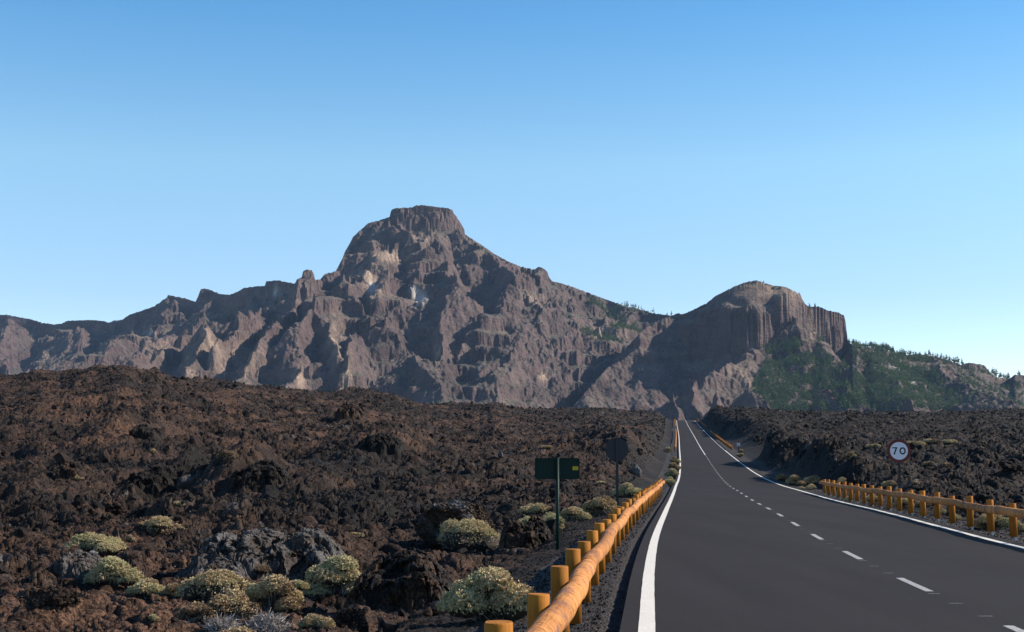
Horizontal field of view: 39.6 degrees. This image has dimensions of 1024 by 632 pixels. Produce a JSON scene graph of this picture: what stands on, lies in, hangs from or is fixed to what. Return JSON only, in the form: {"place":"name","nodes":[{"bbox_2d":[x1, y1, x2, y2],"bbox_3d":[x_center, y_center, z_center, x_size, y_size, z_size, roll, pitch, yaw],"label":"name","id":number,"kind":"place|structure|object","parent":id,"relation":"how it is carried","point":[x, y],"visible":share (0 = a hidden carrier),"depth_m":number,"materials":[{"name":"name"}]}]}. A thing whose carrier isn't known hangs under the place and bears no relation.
{"place":"outdoors","nodes":[
{"label":"outdoors","id":0,"kind":"place"},
{"bbox_2d":[0,280,293,380],"bbox_3d":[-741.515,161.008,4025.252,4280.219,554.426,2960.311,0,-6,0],"label":"distant ridge","id":1,"kind":"structure","parent":0,"point":[210,334],"depth_m":4119.86,"materials":[{"name":"grey stone"}]},
{"bbox_2d":[229,205,669,408],"bbox_3d":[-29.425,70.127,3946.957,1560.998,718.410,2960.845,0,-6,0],"label":"flat topped mountain","id":2,"kind":"structure","parent":0,"point":[422,304],"depth_m":3130.74,"materials":[{"name":"grey stone"}]},
{"bbox_2d":[0,365,1023,631],"bbox_3d":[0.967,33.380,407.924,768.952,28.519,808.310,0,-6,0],"label":"lava field","id":3,"kind":"structure","parent":0,"point":[110,483],"depth_m":103.11,"materials":[{"name":"brown stone"}]},
{"bbox_2d":[25,589,81,610],"bbox_3d":[-6.888,4.296,21.229,0.828,0.456,0.580,0,-6,0],"label":"rock","id":4,"kind":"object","parent":3,"relation":"on","point":[56,599],"depth_m":21.09,"materials":[{"name":"black stone"}]},
{"bbox_2d":[48,549,100,587],"bbox_3d":[-9.661,5.587,31.219,1.464,0.898,2.071,0,-6,0],"label":"lava ledge","id":5,"kind":"object","parent":3,"relation":"on","point":[78,564],"visible":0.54,"depth_m":30.64,"materials":[{"name":"grey stone"}]},
{"bbox_2d":[53,460,95,480],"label":"lava block","id":6,"kind":"structure","parent":3,"relation":"on","point":[68,469],"depth_m":84.88,"materials":[{"name":"stone"}]},
{"bbox_2d":[61,527,127,555],"bbox_3d":[-10.682,5.789,36.345,1.588,0.761,1.342,0,-6,0],"label":"shrub","id":7,"kind":"object","parent":3,"relation":"on","point":[102,544],"visible":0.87,"depth_m":36.08,"materials":[{"name":"green plant"}]},
{"bbox_2d":[83,555,144,586],"bbox_3d":[-8.534,5.483,30.456,1.319,0.736,0.920,0,-6,0],"label":"shrub","id":8,"kind":"object","parent":3,"relation":"on","point":[109,570],"visible":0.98,"depth_m":30.21,"materials":[{"name":"green plant"}]},
{"bbox_2d":[104,501,124,515],"bbox_3d":[-15.920,7.697,56.922,0.820,0.604,0.869,0,-6,0],"label":"boulder","id":9,"kind":"object","parent":3,"relation":"on","point":[115,508],"visible":0.9,"depth_m":56.68,"materials":[{"name":"stone"}]},
{"bbox_2d":[126,535,136,542],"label":"shrub","id":10,"kind":"object","parent":3,"relation":"on","point":[131,538],"visible":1,"depth_m":45.04,"materials":[{"name":"green plant"}]},
{"bbox_2d":[126,577,164,598],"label":"shrub","id":11,"kind":"object","parent":3,"relation":"on","point":[147,587],"visible":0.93,"depth_m":25.63,"materials":[{"name":"green plant"}]},
{"bbox_2d":[128,424,166,440],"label":"lava crag","id":12,"kind":"structure","parent":3,"relation":"on","point":[144,431],"depth_m":122.40,"materials":[{"name":"grey stone"}]},
{"bbox_2d":[124,465,177,503],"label":"lava crag","id":13,"kind":"structure","parent":3,"relation":"on","point":[154,483],"depth_m":84.49,"materials":[{"name":"black stone"}]},
{"bbox_2d":[148,614,159,621],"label":"shrub","id":14,"kind":"object","parent":3,"relation":"on","point":[153,617],"visible":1,"depth_m":21.23,"materials":[{"name":"green plant"}]},
{"bbox_2d":[138,512,184,532],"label":"shrub","id":15,"kind":"object","parent":3,"relation":"on","point":[156,523],"visible":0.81,"depth_m":46.41,"materials":[{"name":"green plant"}]},
{"bbox_2d":[163,582,180,598],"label":"shrub","id":16,"kind":"object","parent":3,"relation":"on","point":[169,589],"visible":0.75,"depth_m":25.60,"materials":[{"name":"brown plant"}]},
{"bbox_2d":[173,499,185,505],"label":"shrub","id":17,"kind":"object","parent":3,"relation":"on","point":[176,502],"visible":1,"depth_m":54.59,"materials":[{"name":"green plant"}]},
{"bbox_2d":[174,600,217,623],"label":"shrub","id":18,"kind":"object","parent":3,"relation":"on","point":[196,611],"visible":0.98,"depth_m":20.12,"materials":[{"name":"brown plant"}]},
{"bbox_2d":[174,566,252,600],"bbox_3d":[-5.159,4.646,24.656,1.492,0.693,1.110,0,-6,0],"label":"shrub","id":19,"kind":"object","parent":3,"relation":"on","point":[211,583],"visible":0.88,"depth_m":24.40,"materials":[{"name":"green plant"}]},
{"bbox_2d":[193,557,256,581],"bbox_3d":[-6.205,5.506,30.023,1.353,0.779,1.770,0,-6,0],"label":"lava outcrop","id":20,"kind":"object","parent":3,"relation":"on","point":[236,567],"visible":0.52,"depth_m":30.04,"materials":[{"name":"grey stone"}]},
{"bbox_2d":[198,612,251,631],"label":"dead shrub","id":21,"kind":"object","parent":3,"relation":"on","point":[219,624],"visible":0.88,"depth_m":17.61,"materials":[{"name":"grey plant"}]},
{"bbox_2d":[206,589,262,619],"bbox_3d":[-4.118,4.248,20.999,0.854,0.446,0.562,3,-7,-23],"label":"shrub","id":22,"kind":"object","parent":3,"relation":"on","point":[238,602],"visible":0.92,"depth_m":20.87,"materials":[{"name":"green plant"}]},
{"bbox_2d":[218,623,256,631],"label":"shrub","id":23,"kind":"object","parent":3,"relation":"on","point":[241,629],"visible":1,"depth_m":15.74,"materials":[{"name":"green plant"}]},
{"bbox_2d":[173,527,344,580],"bbox_3d":[-5.891,5.961,33.077,4.760,2.050,5.436,0,-6,0],"label":"lava outcrop","id":24,"kind":"object","parent":3,"relation":"on","point":[294,556],"visible":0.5,"depth_m":32.11,"materials":[{"name":"grey stone"}]},
{"bbox_2d":[253,564,271,573],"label":"shrub","id":25,"kind":"object","parent":24,"relation":"on","point":[261,568],"visible":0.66,"depth_m":31.34,"materials":[{"name":"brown plant"}]},
{"bbox_2d":[228,458,289,492],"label":"lava crag","id":26,"kind":"structure","parent":3,"relation":"on","point":[257,476],"depth_m":81.31,"materials":[{"name":"black stone"}]},
{"bbox_2d":[216,450,239,460],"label":"shrub","id":27,"kind":"object","parent":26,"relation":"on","point":[222,455],"visible":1,"depth_m":84.92,"materials":[{"name":"green plant"}]},
{"bbox_2d":[240,607,293,631],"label":"dead shrub","id":28,"kind":"object","parent":3,"relation":"on","point":[265,622],"visible":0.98,"depth_m":17.95,"materials":[{"name":"grey plant"}]},
{"bbox_2d":[246,568,303,613],"bbox_3d":[-3.652,4.191,21.602,1.005,0.737,0.744,0,-6,0],"label":"shrub","id":29,"kind":"object","parent":3,"relation":"on","point":[275,593],"visible":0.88,"depth_m":21.40,"materials":[{"name":"green plant"}]},
{"bbox_2d":[290,579,309,594],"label":"shrub","id":30,"kind":"object","parent":3,"relation":"on","point":[300,585],"visible":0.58,"depth_m":22.86,"materials":[{"name":"green plant"}]},
{"bbox_2d":[297,613,335,628],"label":"shrub","id":31,"kind":"object","parent":3,"relation":"on","point":[310,620],"visible":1,"depth_m":17.88,"materials":[{"name":"green plant"}]},
{"bbox_2d":[304,554,361,599],"bbox_3d":[-3.296,4.998,27.163,1.406,0.936,0.986,2,-7,-20],"label":"shrub","id":32,"kind":"object","parent":3,"relation":"on","point":[341,573],"visible":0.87,"depth_m":26.86,"materials":[{"name":"green plant"}]},
{"bbox_2d":[333,401,366,420],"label":"lava block","id":33,"kind":"structure","parent":3,"relation":"on","point":[347,409],"depth_m":211.96,"materials":[{"name":"stone"}]},
{"bbox_2d":[336,604,368,631],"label":"boulder","id":34,"kind":"object","parent":3,"relation":"on","point":[353,615],"visible":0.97,"depth_m":18.18,"materials":[{"name":"black stone"}]},
{"bbox_2d":[350,530,364,537],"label":"shrub","id":35,"kind":"object","parent":3,"relation":"on","point":[358,535],"visible":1,"depth_m":42.03,"materials":[{"name":"green plant"}]},
{"bbox_2d":[357,433,405,461],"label":"lava crag","id":36,"kind":"structure","parent":3,"relation":"on","point":[388,446],"depth_m":119.31,"materials":[{"name":"grey stone"}]},
{"bbox_2d":[342,547,453,610],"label":"lava block","id":37,"kind":"structure","parent":3,"relation":"on","point":[409,578],"depth_m":20.48,"materials":[{"name":"black stone"}]},
{"bbox_2d":[415,499,497,547],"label":"lava dome","id":38,"kind":"structure","parent":3,"relation":"on","point":[435,516],"depth_m":44.26,"materials":[{"name":"grey stone"}]},
{"bbox_2d":[436,517,500,550],"bbox_3d":[-1.268,6.745,43.553,2.278,1.186,1.864,0,-6,0],"label":"shrub","id":39,"kind":"object","parent":3,"relation":"on","point":[460,534],"visible":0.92,"depth_m":43.15,"materials":[{"name":"green plant"}]},
{"bbox_2d":[435,563,535,620],"bbox_3d":[-0.254,3.239,16.686,1.316,0.670,1.014,0,-6,0],"label":"shrub","id":40,"kind":"object","parent":3,"relation":"on","point":[491,592],"visible":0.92,"depth_m":16.43,"materials":[{"name":"green plant"}]},
{"bbox_2d":[0,364,1023,556],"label":"lava clinker","id":41,"kind":"object","parent":3,"relation":"on","point":[272,491],"visible":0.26,"depth_m":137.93,"materials":[{"name":"brown gravel"}]},
{"bbox_2d":[0,486,1023,631],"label":"lava rubble","id":42,"kind":"object","parent":3,"relation":"on","point":[385,625],"visible":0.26,"depth_m":40.70,"materials":[{"name":"brown stone"}]},
{"bbox_2d":[0,481,1023,631],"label":"lava chips","id":43,"kind":"object","parent":3,"relation":"on","point":[401,612],"visible":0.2,"depth_m":34.93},
{"bbox_2d":[518,516,529,523],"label":"shrub","id":44,"kind":"object","parent":3,"relation":"on","point":[525,519],"visible":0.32,"depth_m":45.96,"materials":[{"name":"green plant"}]},
{"bbox_2d":[498,514,552,548],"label":"lava block","id":45,"kind":"structure","parent":3,"relation":"on","point":[534,531],"depth_m":39.26,"materials":[{"name":"stone"}]},
{"bbox_2d":[518,503,551,514],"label":"shrub","id":46,"kind":"object","parent":3,"relation":"on","point":[529,508],"visible":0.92,"depth_m":52.93,"materials":[{"name":"green plant"}]},
{"bbox_2d":[540,445,552,448],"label":"shrub","id":47,"kind":"object","parent":3,"relation":"on","point":[546,446],"visible":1,"depth_m":152.93,"materials":[{"name":"green plant"}]},
{"bbox_2d":[542,512,565,531],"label":"shrub","id":48,"kind":"object","parent":3,"relation":"on","point":[547,516],"visible":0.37,"depth_m":45.68,"materials":[{"name":"green plant"}]},
{"bbox_2d":[535,458,579,549],"bbox_3d":[1.035,4.469,32.414,1.023,2.466,0.121,0,-6,-2],"label":"rectangular sign","id":49,"kind":"object","parent":3,"relation":"on","point":[557,469],"visible":0.92,"depth_m":32.54,"materials":[{"name":"green metal"}]},
{"bbox_2d":[559,506,591,521],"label":"shrub","id":50,"kind":"object","parent":3,"relation":"on","point":[572,513],"visible":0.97,"depth_m":48.20,"materials":[{"name":"green plant"}]},
{"bbox_2d":[581,495,618,515],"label":"shrub","id":51,"kind":"object","parent":3,"relation":"on","point":[600,506],"visible":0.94,"depth_m":50.56,"materials":[{"name":"green plant"}]},
{"bbox_2d":[611,482,641,497],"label":"shrub","id":52,"kind":"object","parent":3,"relation":"on","point":[627,490],"visible":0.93,"depth_m":73.50,"materials":[{"name":"green plant"}]},
{"bbox_2d":[630,464,641,476],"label":"boulder","id":53,"kind":"object","parent":3,"relation":"on","point":[635,469],"visible":0.99,"depth_m":111.95,"materials":[{"name":"grey stone"}]},
{"bbox_2d":[803,475,820,485],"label":"shrub","id":54,"kind":"object","parent":3,"relation":"on","point":[811,479],"visible":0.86,"depth_m":101.91,"materials":[{"name":"green plant"}]},
{"bbox_2d":[828,437,844,449],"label":"boulder","id":55,"kind":"object","parent":3,"relation":"on","point":[837,443],"visible":1,"depth_m":105.14,"materials":[{"name":"grey stone"}]},
{"bbox_2d":[836,477,845,483],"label":"shrub","id":56,"kind":"object","parent":3,"relation":"on","point":[841,479],"visible":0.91,"depth_m":91.37,"materials":[{"name":"green plant"}]},
{"bbox_2d":[845,451,855,458],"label":"shrub","id":57,"kind":"object","parent":3,"relation":"on","point":[850,454],"visible":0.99,"depth_m":97.07,"materials":[{"name":"green plant"}]},
{"bbox_2d":[865,444,880,447],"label":"shrub","id":58,"kind":"object","parent":3,"relation":"on","point":[868,445],"visible":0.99,"depth_m":151.05,"materials":[{"name":"green plant"}]},
{"bbox_2d":[881,480,895,487],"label":"shrub","id":59,"kind":"object","parent":3,"relation":"on","point":[891,483],"visible":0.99,"depth_m":84.41,"materials":[{"name":"green plant"}]},
{"bbox_2d":[893,498,914,508],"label":"shrub","id":60,"kind":"object","parent":3,"relation":"on","point":[905,503],"visible":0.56,"depth_m":57.16,"materials":[{"name":"green plant"}]},
{"bbox_2d":[906,441,926,444],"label":"shrub","id":61,"kind":"object","parent":3,"relation":"on","point":[917,442],"visible":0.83,"depth_m":175.09,"materials":[{"name":"green plant"}]},
{"bbox_2d":[914,501,931,509],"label":"shrub","id":62,"kind":"object","parent":3,"relation":"on","point":[917,504],"visible":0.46,"depth_m":58.25,"materials":[{"name":"green plant"}]},
{"bbox_2d":[921,461,934,466],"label":"shrub","id":63,"kind":"object","parent":3,"relation":"on","point":[931,463],"visible":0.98,"depth_m":119.17,"materials":[{"name":"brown plant"}]},
{"bbox_2d":[923,438,939,443],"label":"shrub","id":64,"kind":"object","parent":3,"relation":"on","point":[935,441],"visible":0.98,"depth_m":181.51,"materials":[{"name":"green plant"}]},
{"bbox_2d":[942,462,953,466],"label":"shrub","id":65,"kind":"object","parent":3,"relation":"on","point":[946,464],"visible":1,"depth_m":116.55,"materials":[{"name":"green plant"}]},
{"bbox_2d":[942,438,957,443],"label":"shrub","id":66,"kind":"object","parent":3,"relation":"on","point":[946,441],"visible":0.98,"depth_m":181.50,"materials":[{"name":"green plant"}]},
{"bbox_2d":[955,507,974,513],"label":"shrub","id":67,"kind":"object","parent":3,"relation":"on","point":[962,510],"visible":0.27,"depth_m":59.37,"materials":[{"name":"green plant"}]},
{"bbox_2d":[998,459,1023,472],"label":"boulder","id":68,"kind":"object","parent":3,"relation":"on","point":[1009,465],"visible":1,"depth_m":102.99,"materials":[{"name":"grey stone"}]},
{"bbox_2d":[0,0,1023,377],"label":"sky","id":69,"kind":"structure","parent":0,"point":[862,159],"materials":[{"name":"blue"}]},
{"bbox_2d":[466,420,1023,631],"bbox_3d":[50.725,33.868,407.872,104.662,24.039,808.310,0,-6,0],"label":"gravel shoulder","id":70,"kind":"object","parent":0,"point":[612,615],"visible":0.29,"depth_m":25.10},
{"bbox_2d":[484,478,664,631],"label":"wooden guardrail","id":71,"kind":"object","parent":70,"relation":"on","point":[574,578],"visible":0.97,"depth_m":15.31,"materials":[{"name":"brown wood"}]},
{"bbox_2d":[605,438,627,505],"bbox_3d":[4.001,6.318,54.122,0.890,3.374,0.086,0,-6,-3],"label":"round sign","id":72,"kind":"object","parent":70,"relation":"on","point":[616,449],"visible":0.98,"depth_m":54.25,"materials":[{"name":"grey metal"}]},
{"bbox_2d":[663,447,672,452],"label":"shrub","id":73,"kind":"object","parent":70,"relation":"on","point":[667,449],"visible":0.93,"depth_m":223.14,"materials":[{"name":"green plant"}]},
{"bbox_2d":[665,476,675,486],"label":"shrub","id":74,"kind":"object","parent":70,"relation":"on","point":[669,480],"visible":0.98,"depth_m":98.94,"materials":[{"name":"green plant"}]},
{"bbox_2d":[664,468,678,478],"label":"shrub","id":75,"kind":"object","parent":70,"relation":"on","point":[671,472],"visible":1,"depth_m":124.68,"materials":[{"name":"green plant"}]},
{"bbox_2d":[667,462,680,469],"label":"shrub","id":76,"kind":"object","parent":70,"relation":"on","point":[674,466],"visible":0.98,"depth_m":150.18,"materials":[{"name":"green plant"}]},
{"bbox_2d":[670,457,680,463],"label":"shrub","id":77,"kind":"object","parent":70,"relation":"on","point":[676,460],"visible":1,"depth_m":171.86,"materials":[{"name":"green plant"}]},
{"bbox_2d":[674,428,676,450],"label":"wooden guardrail","id":78,"kind":"object","parent":70,"relation":"on","point":[675,439],"visible":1,"depth_m":290.31,"materials":[{"name":"brown wood"}]},
{"bbox_2d":[710,431,731,449],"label":"wooden guardrail","id":79,"kind":"object","parent":70,"relation":"on","point":[728,445],"visible":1,"depth_m":281.87,"materials":[{"name":"brown wood"}]},
{"bbox_2d":[775,474,787,480],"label":"shrub","id":80,"kind":"object","parent":70,"relation":"on","point":[782,477],"visible":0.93,"depth_m":117.27,"materials":[{"name":"green plant"}]},
{"bbox_2d":[785,474,801,485],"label":"shrub","id":81,"kind":"object","parent":70,"relation":"on","point":[793,479],"visible":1,"depth_m":103.86,"materials":[{"name":"green plant"}]},
{"bbox_2d":[796,480,806,486],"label":"shrub","id":82,"kind":"object","parent":70,"relation":"on","point":[801,483],"visible":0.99,"depth_m":99.51,"materials":[{"name":"green plant"}]},
{"bbox_2d":[805,484,815,489],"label":"shrub","id":83,"kind":"object","parent":70,"relation":"on","point":[811,487],"visible":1,"depth_m":91.20,"materials":[{"name":"green plant"}]},
{"bbox_2d":[865,494,877,505],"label":"shrub","id":84,"kind":"object","parent":70,"relation":"on","point":[867,498],"visible":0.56,"depth_m":58.79,"materials":[{"name":"green plant"}]},
{"bbox_2d":[887,439,910,488],"bbox_3d":[14.766,6.237,54.177,0.900,3.088,0.080,0,-6,4],"label":"speed sign","id":85,"kind":"object","parent":70,"relation":"on","point":[898,451],"visible":0.99,"depth_m":54.25,"materials":[{"name":"white metal"}]},
{"bbox_2d":[819,479,1023,540],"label":"wooden guardrail","id":86,"kind":"object","parent":70,"relation":"on","point":[1011,511],"visible":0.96,"depth_m":42.45,"materials":[{"name":"brown wood"}]},
{"bbox_2d":[932,505,945,516],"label":"shrub","id":87,"kind":"object","parent":70,"relation":"on","point":[942,510],"visible":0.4,"depth_m":47.34,"materials":[{"name":"green plant"}]},
{"bbox_2d":[955,514,961,521],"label":"shrub","id":88,"kind":"object","parent":70,"relation":"on","point":[958,517],"visible":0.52,"depth_m":43.32,"materials":[{"name":"green plant"}]},
{"bbox_2d":[966,513,1008,530],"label":"shrub","id":89,"kind":"object","parent":70,"relation":"on","point":[980,523],"visible":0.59,"depth_m":37.88,"materials":[{"name":"green plant"}]},
{"bbox_2d":[1008,520,1023,534],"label":"shrub","id":90,"kind":"object","parent":70,"relation":"on","point":[1020,526],"visible":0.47,"depth_m":35.98,"materials":[{"name":"green plant"}]},
{"bbox_2d":[552,280,1023,420],"bbox_3d":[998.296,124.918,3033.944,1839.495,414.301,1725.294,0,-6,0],"label":"mesa hill","id":91,"kind":"structure","parent":0,"point":[700,362],"depth_m":2942.70,"materials":[{"name":"grey stone"}]},
{"bbox_2d":[580,294,1023,410],"bbox_3d":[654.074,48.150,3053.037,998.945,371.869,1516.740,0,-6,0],"label":"pine forest","id":92,"kind":"object","parent":91,"relation":"on","point":[903,372],"visible":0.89,"depth_m":2791.44,"materials":[{"name":"green plant"}]},
{"bbox_2d":[619,420,1023,631],"bbox_3d":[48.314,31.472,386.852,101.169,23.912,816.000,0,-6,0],"label":"road","id":93,"kind":"structure","parent":0,"point":[730,542],"depth_m":23.59,"materials":[{"name":"grey asphalt"}]}
]}

